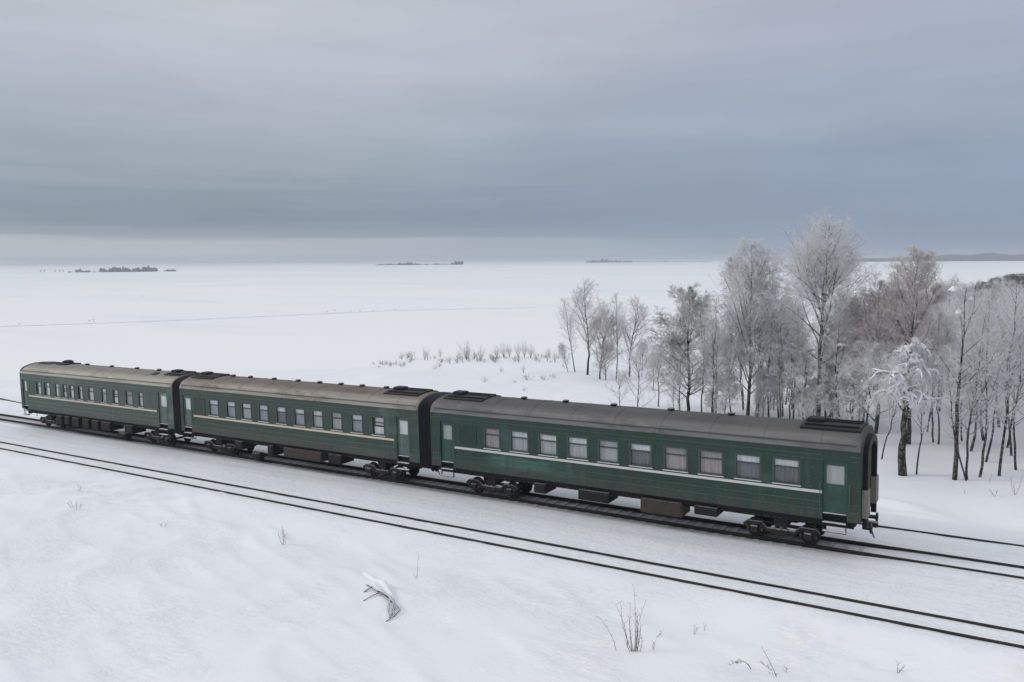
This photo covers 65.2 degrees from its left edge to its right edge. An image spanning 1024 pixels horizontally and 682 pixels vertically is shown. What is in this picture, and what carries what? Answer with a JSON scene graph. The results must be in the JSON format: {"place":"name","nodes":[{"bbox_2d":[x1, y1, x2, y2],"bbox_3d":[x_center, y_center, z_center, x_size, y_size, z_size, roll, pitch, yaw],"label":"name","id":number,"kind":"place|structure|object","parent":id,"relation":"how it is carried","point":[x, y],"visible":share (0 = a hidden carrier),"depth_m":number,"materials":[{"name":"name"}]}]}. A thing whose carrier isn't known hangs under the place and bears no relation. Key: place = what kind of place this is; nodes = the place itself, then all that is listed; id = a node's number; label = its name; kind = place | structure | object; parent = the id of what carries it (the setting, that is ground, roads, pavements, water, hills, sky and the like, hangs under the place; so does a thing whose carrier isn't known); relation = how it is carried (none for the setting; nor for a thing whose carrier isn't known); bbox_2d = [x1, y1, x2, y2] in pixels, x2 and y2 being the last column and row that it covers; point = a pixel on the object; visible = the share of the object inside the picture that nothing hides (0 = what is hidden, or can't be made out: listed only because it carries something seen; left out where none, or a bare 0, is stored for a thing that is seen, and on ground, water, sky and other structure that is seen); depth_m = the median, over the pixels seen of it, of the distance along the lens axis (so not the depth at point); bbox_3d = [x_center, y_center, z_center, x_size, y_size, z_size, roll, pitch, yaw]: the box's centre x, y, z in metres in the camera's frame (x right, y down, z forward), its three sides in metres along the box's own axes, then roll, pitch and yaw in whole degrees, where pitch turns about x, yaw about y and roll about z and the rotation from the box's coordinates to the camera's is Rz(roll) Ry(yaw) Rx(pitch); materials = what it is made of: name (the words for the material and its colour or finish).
{"place":"outdoors","nodes":[
{"label":"outdoors","id":0,"kind":"place"},
{"bbox_2d":[0,318,1023,681],"bbox_3d":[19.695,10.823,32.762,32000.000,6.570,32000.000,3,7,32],"label":"snow ground","id":1,"kind":"structure","parent":0,"point":[118,576],"depth_m":33.97,"materials":[{"name":"snow"}]},
{"bbox_2d":[363,572,400,621],"bbox_3d":[-5.476,10.094,32.249,1.203,0.424,5.082,-3,6,-21],"label":"fallen branch","id":2,"kind":"object","parent":1,"relation":"on","point":[383,585],"visible":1,"depth_m":32.24,"materials":[{"name":"white plant"}]},
{"bbox_2d":[0,413,1023,578],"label":"railway track","id":3,"kind":"structure","parent":1,"relation":"on","point":[830,547],"depth_m":42.61,"materials":[{"name":"metal"}]},
{"bbox_2d":[19,360,199,444],"bbox_3d":[-32.411,4.677,64.643,21.846,5.719,3.689,2,6,32],"label":"passenger carriage","id":4,"kind":"object","parent":3,"relation":"on","point":[64,393],"visible":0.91,"depth_m":62.46,"materials":[{"name":"green paint"}]},
{"bbox_2d":[125,390,133,406],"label":"window","id":5,"kind":"structure","parent":4,"relation":"in","point":[128,394],"depth_m":60.57,"materials":[{"name":"grey glass"}]},
{"bbox_2d":[159,393,167,423],"bbox_3d":[-25.412,4.921,58.395,1.000,2.240,0.122,2,6,32],"label":"door","id":6,"kind":"structure","parent":4,"relation":"in","point":[162,396],"depth_m":58.46,"materials":[{"name":"paint"}]},
{"bbox_2d":[176,371,445,479],"bbox_3d":[-13.612,5.339,52.952,22.562,5.650,3.689,2,6,32],"label":"passenger carriage","id":7,"kind":"object","parent":3,"relation":"on","point":[384,427],"visible":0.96,"depth_m":50.60,"materials":[{"name":"green paint"}]},
{"bbox_2d":[183,395,191,426],"bbox_3d":[-23.031,5.001,56.914,0.870,2.240,0.122,2,6,32],"label":"door","id":8,"kind":"structure","parent":7,"relation":"in","point":[187,403],"depth_m":56.98,"materials":[{"name":"paint"}]},
{"bbox_2d":[208,399,218,416],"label":"window","id":9,"kind":"structure","parent":7,"relation":"in","point":[213,406],"depth_m":55.39,"materials":[{"name":"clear glass"}]},
{"bbox_2d":[226,401,235,418],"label":"window","id":10,"kind":"structure","parent":7,"relation":"in","point":[230,405],"depth_m":54.44,"materials":[{"name":"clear glass"}]},
{"bbox_2d":[241,402,251,420],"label":"window","id":11,"kind":"structure","parent":7,"relation":"in","point":[246,412],"depth_m":53.59,"materials":[{"name":"grey glass"}]},
{"bbox_2d":[258,404,268,422],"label":"window","id":12,"kind":"structure","parent":7,"relation":"in","point":[263,416],"depth_m":52.74,"materials":[{"name":"grey glass"}]},
{"bbox_2d":[275,406,286,424],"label":"window","id":13,"kind":"structure","parent":7,"relation":"in","point":[281,418],"depth_m":51.83,"materials":[{"name":"grey glass"}]},
{"bbox_2d":[293,407,304,426],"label":"window","id":14,"kind":"structure","parent":7,"relation":"in","point":[299,413],"depth_m":50.95,"materials":[{"name":"grey glass"}]},
{"bbox_2d":[311,409,323,428],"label":"window","id":15,"kind":"structure","parent":7,"relation":"in","point":[317,415],"depth_m":50.11,"materials":[{"name":"grey glass"}]},
{"bbox_2d":[330,411,342,431],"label":"window","id":16,"kind":"structure","parent":7,"relation":"in","point":[335,417],"depth_m":49.25,"materials":[{"name":"grey glass"}]},
{"bbox_2d":[350,413,362,433],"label":"window","id":17,"kind":"structure","parent":7,"relation":"in","point":[356,419],"depth_m":48.37,"materials":[{"name":"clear glass"}]},
{"bbox_2d":[371,415,384,436],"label":"window","id":18,"kind":"structure","parent":7,"relation":"in","point":[379,431],"depth_m":47.45,"materials":[{"name":"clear glass"}]},
{"bbox_2d":[397,417,408,455],"bbox_3d":[-6.297,5.560,46.505,0.900,2.240,0.122,2,6,32],"label":"door","id":19,"kind":"structure","parent":7,"relation":"in","point":[402,423],"depth_m":46.55,"materials":[{"name":"paint"}]},
{"bbox_2d":[425,390,878,543],"bbox_3d":[5.889,5.977,40.821,23.500,5.678,3.689,2,6,32],"label":"passenger carriage","id":20,"kind":"object","parent":3,"relation":"on","point":[816,475],"visible":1,"depth_m":38.00,"materials":[{"name":"green paint"}]},
{"bbox_2d":[441,422,453,461],"bbox_3d":[-3.597,5.647,44.853,0.923,2.257,0.074,3,7,32],"label":"door","id":21,"kind":"structure","parent":20,"relation":"in","point":[446,427],"depth_m":44.87,"materials":[{"name":"paint"}]},
{"bbox_2d":[483,427,500,450],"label":"window","id":22,"kind":"structure","parent":20,"relation":"in","point":[492,441],"depth_m":43.20,"materials":[{"name":"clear glass"}]},
{"bbox_2d":[509,430,528,453],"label":"window","id":23,"kind":"structure","parent":20,"relation":"in","point":[519,440],"depth_m":42.29,"materials":[{"name":"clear glass"}]},
{"bbox_2d":[538,433,557,457],"bbox_3d":[1.871,5.358,41.316,1.180,1.195,0.161,2,6,32],"label":"window","id":24,"kind":"structure","parent":20,"relation":"in","point":[547,443],"depth_m":41.37,"materials":[{"name":"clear glass"}]},
{"bbox_2d":[567,436,588,460],"bbox_3d":[3.331,5.407,40.408,1.240,1.195,0.160,2,6,32],"label":"window","id":25,"kind":"structure","parent":20,"relation":"in","point":[577,447],"depth_m":40.46,"materials":[{"name":"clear glass"}]},
{"bbox_2d":[597,439,618,464],"bbox_3d":[4.770,5.454,39.514,1.190,1.195,0.161,2,6,32],"label":"window","id":26,"kind":"structure","parent":20,"relation":"in","point":[608,450],"depth_m":39.56,"materials":[{"name":"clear glass"}]},
{"bbox_2d":[629,442,652,468],"bbox_3d":[6.221,5.503,38.610,1.230,1.195,0.159,2,6,32],"label":"window","id":27,"kind":"structure","parent":20,"relation":"in","point":[640,454],"depth_m":38.67,"materials":[{"name":"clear glass"}]},
{"bbox_2d":[663,445,687,472],"bbox_3d":[7.715,5.553,37.682,1.250,1.195,0.162,2,6,32],"label":"window","id":28,"kind":"structure","parent":20,"relation":"in","point":[675,459],"depth_m":37.73,"materials":[{"name":"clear glass"}]},
{"bbox_2d":[698,449,723,476],"bbox_3d":[9.153,5.601,36.785,1.220,1.195,0.159,2,6,32],"label":"window","id":29,"kind":"structure","parent":20,"relation":"in","point":[710,462],"depth_m":36.83,"materials":[{"name":"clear glass"}]},
{"bbox_2d":[734,453,761,481],"bbox_3d":[10.592,5.649,35.892,1.230,1.195,0.162,2,6,32],"label":"window","id":30,"kind":"structure","parent":20,"relation":"in","point":[747,466],"depth_m":35.94,"materials":[{"name":"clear glass"}]},
{"bbox_2d":[772,457,800,486],"bbox_3d":[12.017,5.697,35.003,1.230,1.195,0.158,2,6,32],"label":"window","id":31,"kind":"structure","parent":20,"relation":"in","point":[786,471],"depth_m":35.04,"materials":[{"name":"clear glass"}]},
{"bbox_2d":[823,460,847,514],"bbox_3d":[13.761,6.227,34.056,1.023,2.258,0.074,3,7,32],"label":"door","id":32,"kind":"structure","parent":20,"relation":"in","point":[834,496],"depth_m":34.05,"materials":[{"name":"paint"}]},
{"bbox_2d":[0,441,1023,648],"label":"railway track","id":33,"kind":"structure","parent":1,"relation":"on","point":[789,601],"depth_m":34.56,"materials":[{"name":"metal"}]},
{"bbox_2d":[0,398,1023,546],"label":"railway track","id":34,"kind":"structure","parent":1,"relation":"on","point":[953,536],"depth_m":36.77,"materials":[{"name":"metal"}]},
{"bbox_2d":[557,342,570,370],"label":"young birch","id":35,"kind":"object","parent":1,"relation":"on","point":[560,348],"visible":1,"depth_m":104.56,"materials":[{"name":"white plant"}]},
{"bbox_2d":[555,297,579,371],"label":"birch tree","id":36,"kind":"object","parent":1,"relation":"on","point":[567,325],"visible":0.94,"depth_m":104.04,"materials":[{"name":"grey plant"}]},
{"bbox_2d":[566,277,611,374],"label":"birch tree","id":37,"kind":"object","parent":1,"relation":"on","point":[580,300],"visible":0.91,"depth_m":100.69,"materials":[{"name":"grey plant"}]},
{"bbox_2d":[579,306,626,378],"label":"bushy tree","id":38,"kind":"object","parent":1,"relation":"on","point":[603,332],"visible":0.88,"depth_m":97.09,"materials":[{"name":"grey plant"}]},
{"bbox_2d":[590,339,617,379],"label":"bushy tree","id":39,"kind":"object","parent":1,"relation":"on","point":[603,352],"visible":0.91,"depth_m":96.72,"materials":[{"name":"grey plant"}]},
{"bbox_2d":[601,292,630,379],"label":"birch tree","id":40,"kind":"object","parent":1,"relation":"on","point":[618,324],"visible":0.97,"depth_m":96.22,"materials":[{"name":"grey plant"}]},
{"bbox_2d":[602,370,632,405],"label":"young birch","id":41,"kind":"object","parent":1,"relation":"on","point":[622,382],"visible":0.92,"depth_m":75.21,"materials":[{"name":"white plant"}]},
{"bbox_2d":[596,594,660,651],"bbox_3d":[4.202,9.315,27.177,2.652,2.486,0.868,-3,6,-24],"label":"weed tuft","id":42,"kind":"object","parent":1,"relation":"on","point":[636,643],"visible":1,"depth_m":27.05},
{"bbox_2d":[615,296,650,376],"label":"birch tree","id":43,"kind":"object","parent":1,"relation":"on","point":[638,313],"visible":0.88,"depth_m":98.48,"materials":[{"name":"grey plant"}]},
{"bbox_2d":[616,345,662,407],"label":"young birch","id":44,"kind":"object","parent":1,"relation":"on","point":[631,354],"visible":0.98,"depth_m":73.07,"materials":[{"name":"grey plant"}]},
{"bbox_2d":[642,344,678,406],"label":"birch tree","id":45,"kind":"object","parent":1,"relation":"on","point":[655,356],"visible":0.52,"depth_m":77.67,"materials":[{"name":"grey plant"}]},
{"bbox_2d":[654,372,685,409],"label":"young birch","id":46,"kind":"object","parent":1,"relation":"on","point":[672,396],"visible":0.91,"depth_m":71.52,"materials":[{"name":"white plant"}]},
{"bbox_2d":[656,331,700,409],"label":"bushy tree","id":47,"kind":"object","parent":1,"relation":"on","point":[677,365],"visible":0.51,"depth_m":74.12,"materials":[{"name":"grey plant"}]},
{"bbox_2d":[642,281,733,410],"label":"bushy tree","id":48,"kind":"object","parent":1,"relation":"on","point":[687,319],"visible":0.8,"depth_m":72.39,"materials":[{"name":"grey plant"}]},
{"bbox_2d":[683,303,728,411],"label":"birch tree","id":49,"kind":"object","parent":1,"relation":"on","point":[694,330],"visible":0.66,"depth_m":70.82,"materials":[{"name":"grey plant"}]},
{"bbox_2d":[675,328,746,411],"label":"birch tree","id":50,"kind":"object","parent":1,"relation":"on","point":[722,363],"visible":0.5,"depth_m":70.40,"materials":[{"name":"grey plant"}]},
{"bbox_2d":[702,388,722,412],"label":"young birch","id":51,"kind":"object","parent":1,"relation":"on","point":[709,397],"visible":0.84,"depth_m":70.22,"materials":[{"name":"white plant"}]},
{"bbox_2d":[691,293,736,412],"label":"birch tree","id":52,"kind":"object","parent":1,"relation":"on","point":[721,336],"visible":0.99,"depth_m":68.53,"materials":[{"name":"grey plant"}]},
{"bbox_2d":[706,373,747,413],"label":"young birch","id":53,"kind":"object","parent":1,"relation":"on","point":[725,387],"visible":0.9,"depth_m":69.31,"materials":[{"name":"white plant"}]},
{"bbox_2d":[714,310,749,411],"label":"birch tree","id":54,"kind":"object","parent":1,"relation":"on","point":[736,332],"visible":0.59,"depth_m":70.00,"materials":[{"name":"grey plant"}]},
{"bbox_2d":[699,236,801,415],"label":"birch tree","id":55,"kind":"object","parent":1,"relation":"on","point":[747,296],"visible":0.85,"depth_m":69.53,"materials":[{"name":"grey plant"}]},
{"bbox_2d":[736,304,773,415],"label":"birch tree","id":56,"kind":"object","parent":1,"relation":"on","point":[758,344],"visible":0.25,"depth_m":70.68,"materials":[{"name":"grey plant"}]},
{"bbox_2d":[731,277,784,415],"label":"birch tree","id":57,"kind":"object","parent":1,"relation":"on","point":[755,309],"visible":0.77,"depth_m":69.00,"materials":[{"name":"grey plant"}]},
{"bbox_2d":[746,368,781,416],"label":"young birch","id":58,"kind":"object","parent":1,"relation":"on","point":[766,380],"visible":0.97,"depth_m":68.91,"materials":[{"name":"grey plant"}]},
{"bbox_2d":[750,375,788,416],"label":"young birch","id":59,"kind":"object","parent":1,"relation":"on","point":[773,402],"visible":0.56,"depth_m":69.39,"materials":[{"name":"grey plant"}]},
{"bbox_2d":[747,278,799,416],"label":"birch tree","id":60,"kind":"object","parent":1,"relation":"on","point":[772,326],"visible":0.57,"depth_m":68.95,"materials":[{"name":"grey plant"}]},
{"bbox_2d":[756,296,803,417],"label":"birch tree","id":61,"kind":"object","parent":1,"relation":"on","point":[780,336],"visible":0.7,"depth_m":68.10,"materials":[{"name":"grey plant"}]},
{"bbox_2d":[763,291,804,417],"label":"birch tree","id":62,"kind":"object","parent":1,"relation":"on","point":[780,344],"visible":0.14,"depth_m":71.60,"materials":[{"name":"grey plant"}]},
{"bbox_2d":[766,332,816,418],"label":"birch tree","id":63,"kind":"object","parent":1,"relation":"on","point":[793,354],"visible":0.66,"depth_m":67.78,"materials":[{"name":"grey plant"}]},
{"bbox_2d":[763,295,823,409],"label":"birch tree","id":64,"kind":"object","parent":1,"relation":"on","point":[802,327],"visible":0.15,"depth_m":74.55,"materials":[{"name":"grey plant"}]},
{"bbox_2d":[777,303,818,418],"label":"birch tree","id":65,"kind":"object","parent":1,"relation":"on","point":[805,340],"visible":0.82,"depth_m":67.32,"materials":[{"name":"grey plant"}]},
{"bbox_2d":[778,345,833,419],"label":"birch tree","id":66,"kind":"object","parent":1,"relation":"on","point":[804,369],"visible":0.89,"depth_m":66.65,"materials":[{"name":"grey plant"}]},
{"bbox_2d":[790,388,823,419],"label":"young birch","id":67,"kind":"object","parent":1,"relation":"on","point":[808,392],"visible":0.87,"depth_m":66.57,"materials":[{"name":"grey plant"}]},
{"bbox_2d":[759,207,889,415],"bbox_3d":[25.037,-1.683,65.845,10.168,18.604,10.194,-2,6,-20],"label":"birch tree","id":68,"kind":"object","parent":1,"relation":"on","point":[833,262],"visible":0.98,"depth_m":64.61,"materials":[{"name":"white plant"}]},
{"bbox_2d":[807,302,844,416],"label":"birch tree","id":69,"kind":"object","parent":1,"relation":"on","point":[827,348],"visible":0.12,"depth_m":69.71,"materials":[{"name":"grey plant"}]},
{"bbox_2d":[808,370,856,419],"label":"young birch","id":70,"kind":"object","parent":1,"relation":"on","point":[830,403],"visible":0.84,"depth_m":65.76,"materials":[{"name":"grey plant"}]},
{"bbox_2d":[811,288,867,418],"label":"birch tree","id":71,"kind":"object","parent":1,"relation":"on","point":[833,350],"visible":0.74,"depth_m":64.92,"materials":[{"name":"grey plant"}]},
{"bbox_2d":[814,304,889,419],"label":"bushy tree","id":72,"kind":"object","parent":1,"relation":"on","point":[852,359],"visible":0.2,"depth_m":68.38,"materials":[{"name":"grey plant"}]},
{"bbox_2d":[832,337,897,422],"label":"birch tree","id":73,"kind":"object","parent":1,"relation":"on","point":[874,362],"visible":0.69,"depth_m":60.99,"materials":[{"name":"grey plant"}]},
{"bbox_2d":[844,286,893,420],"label":"birch tree","id":74,"kind":"object","parent":1,"relation":"on","point":[865,343],"visible":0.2,"depth_m":67.35,"materials":[{"name":"grey plant"}]},
{"bbox_2d":[825,271,926,433],"bbox_3d":[29.074,1.035,63.993,8.266,13.534,9.235,2,6,20],"label":"bushy tree","id":75,"kind":"object","parent":1,"relation":"on","point":[877,333],"visible":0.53,"depth_m":63.61,"materials":[{"name":"grey plant"}]},
{"bbox_2d":[877,356,911,458],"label":"birch tree","id":76,"kind":"object","parent":1,"relation":"on","point":[892,415],"visible":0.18,"depth_m":56.47,"materials":[{"name":"grey plant"}]},
{"bbox_2d":[861,337,950,475],"bbox_3d":[25.273,4.293,51.635,5.442,9.395,4.681,1,6,9],"label":"birch tree","id":77,"kind":"object","parent":1,"relation":"on","point":[901,377],"visible":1,"depth_m":50.73,"materials":[{"name":"white plant"}]},
{"bbox_2d":[866,243,956,444],"bbox_3d":[30.105,0.280,60.520,6.282,15.629,6.505,-5,8,-41],"label":"birch tree","id":78,"kind":"object","parent":1,"relation":"on","point":[920,284],"visible":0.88,"depth_m":59.61,"materials":[{"name":"white plant"}]},
{"bbox_2d":[893,352,940,474],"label":"birch tree","id":79,"kind":"object","parent":1,"relation":"on","point":[921,422],"visible":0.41,"depth_m":51.67,"materials":[{"name":"grey plant"}]},
{"bbox_2d":[912,312,958,431],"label":"birch tree","id":80,"kind":"object","parent":1,"relation":"on","point":[933,352],"visible":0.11,"depth_m":64.54,"materials":[{"name":"grey plant"}]},
{"bbox_2d":[920,310,957,442],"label":"birch tree","id":81,"kind":"object","parent":1,"relation":"on","point":[940,337],"visible":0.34,"depth_m":60.84,"materials":[{"name":"grey plant"}]},
{"bbox_2d":[919,305,960,410],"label":"tree","id":82,"kind":"object","parent":1,"relation":"on","point":[949,316],"visible":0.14,"depth_m":73.69,"materials":[{"name":"grey plant"}]},
{"bbox_2d":[916,273,977,321],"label":"bushy tree","id":83,"kind":"object","parent":1,"relation":"on","point":[948,285],"visible":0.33,"depth_m":90.02,"materials":[{"name":"grey plant"}]},
{"bbox_2d":[929,317,970,443],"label":"birch tree","id":84,"kind":"object","parent":1,"relation":"on","point":[948,339],"visible":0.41,"depth_m":60.26,"materials":[{"name":"grey plant"}]},
{"bbox_2d":[925,348,983,480],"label":"birch tree","id":85,"kind":"object","parent":1,"relation":"on","point":[956,378],"visible":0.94,"depth_m":49.78,"materials":[{"name":"grey plant"}]},
{"bbox_2d":[926,282,1000,479],"bbox_3d":[27.895,2.620,49.992,4.132,12.728,3.155,0,6,8],"label":"birch tree","id":86,"kind":"object","parent":1,"relation":"on","point":[956,451],"visible":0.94,"depth_m":49.72,"materials":[{"name":"grey plant"}]},
{"bbox_2d":[929,324,1013,451],"bbox_3d":[33.556,3.415,58.485,5.550,9.566,6.342,2,6,26],"label":"birch tree","id":87,"kind":"object","parent":1,"relation":"on","point":[975,421],"visible":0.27,"depth_m":57.96,"materials":[{"name":"grey plant"}]},
{"bbox_2d":[960,279,994,367],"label":"birch tree","id":88,"kind":"object","parent":1,"relation":"on","point":[977,292],"visible":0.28,"depth_m":89.52,"materials":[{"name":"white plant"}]},
{"bbox_2d":[946,307,1016,479],"bbox_3d":[29.196,3.315,50.263,4.021,11.231,4.122,3,7,28],"label":"birch tree","id":89,"kind":"object","parent":1,"relation":"on","point":[990,315],"visible":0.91,"depth_m":49.88,"materials":[{"name":"grey plant"}]},
{"bbox_2d":[948,308,1021,440],"bbox_3d":[36.855,2.677,61.467,6.279,10.822,7.174,2,6,19],"label":"birch tree","id":90,"kind":"object","parent":1,"relation":"on","point":[982,434],"visible":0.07,"depth_m":62.45,"materials":[{"name":"grey plant"}]},
{"bbox_2d":[949,287,1023,476],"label":"birch tree","id":91,"kind":"object","parent":1,"relation":"on","point":[987,425],"visible":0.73,"depth_m":50.41,"materials":[{"name":"grey plant"}]},
{"bbox_2d":[969,279,1010,312],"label":"bushy tree","id":92,"kind":"object","parent":1,"relation":"on","point":[993,289],"visible":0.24,"depth_m":104.18,"materials":[{"name":"grey plant"}]},
{"bbox_2d":[957,289,1023,427],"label":"birch tree","id":93,"kind":"object","parent":1,"relation":"on","point":[1006,301],"visible":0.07,"depth_m":66.21,"materials":[{"name":"grey plant"}]},
{"bbox_2d":[959,297,1023,461],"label":"birch tree","id":94,"kind":"object","parent":1,"relation":"on","point":[991,438],"visible":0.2,"depth_m":54.66,"materials":[{"name":"grey plant"}]},
{"bbox_2d":[969,278,1023,475],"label":"birch tree","id":95,"kind":"object","parent":1,"relation":"on","point":[1011,344],"visible":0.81,"depth_m":50.49,"materials":[{"name":"grey plant"}]},
{"bbox_2d":[981,292,1023,455],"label":"birch tree","id":96,"kind":"object","parent":1,"relation":"on","point":[1010,442],"visible":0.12,"depth_m":56.86,"materials":[{"name":"grey plant"}]},
{"bbox_2d":[982,300,1023,469],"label":"birch tree","id":97,"kind":"object","parent":1,"relation":"on","point":[1013,414],"visible":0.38,"depth_m":52.77,"materials":[{"name":"grey plant"}]},
{"bbox_2d":[982,291,1023,447],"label":"birch tree","id":98,"kind":"object","parent":1,"relation":"on","point":[1008,443],"visible":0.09,"depth_m":59.16,"materials":[{"name":"grey plant"}]},
{"bbox_2d":[1001,288,1023,422],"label":"birch tree","id":99,"kind":"object","parent":1,"relation":"on","point":[1018,357],"visible":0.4,"depth_m":52.00,"materials":[{"name":"grey plant"}]},
{"bbox_2d":[0,259,1023,379],"bbox_3d":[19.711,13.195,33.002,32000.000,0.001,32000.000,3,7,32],"label":"frozen lake","id":100,"kind":"structure","parent":0,"point":[31,294],"depth_m":289.92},
{"bbox_2d":[69,265,175,272],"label":"island wood","id":101,"kind":"object","parent":100,"relation":"on","point":[137,269],"visible":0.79,"depth_m":1456.30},
{"bbox_2d":[0,307,535,326],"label":"snow path","id":102,"kind":"structure","parent":100,"relation":"on","point":[257,316],"depth_m":240.36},
{"bbox_2d":[378,261,462,264],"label":"island wood","id":103,"kind":"object","parent":100,"relation":"on","point":[455,263],"visible":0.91,"depth_m":3216.87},
{"bbox_2d":[0,0,1023,263],"label":"sky","id":104,"kind":"structure","parent":0,"point":[132,131],"materials":[{"name":"grey"}]},
{"bbox_2d":[856,253,1023,260],"bbox_3d":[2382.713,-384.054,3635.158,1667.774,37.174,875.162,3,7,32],"label":"hills","id":105,"kind":"structure","parent":0,"point":[991,256],"depth_m":3553.20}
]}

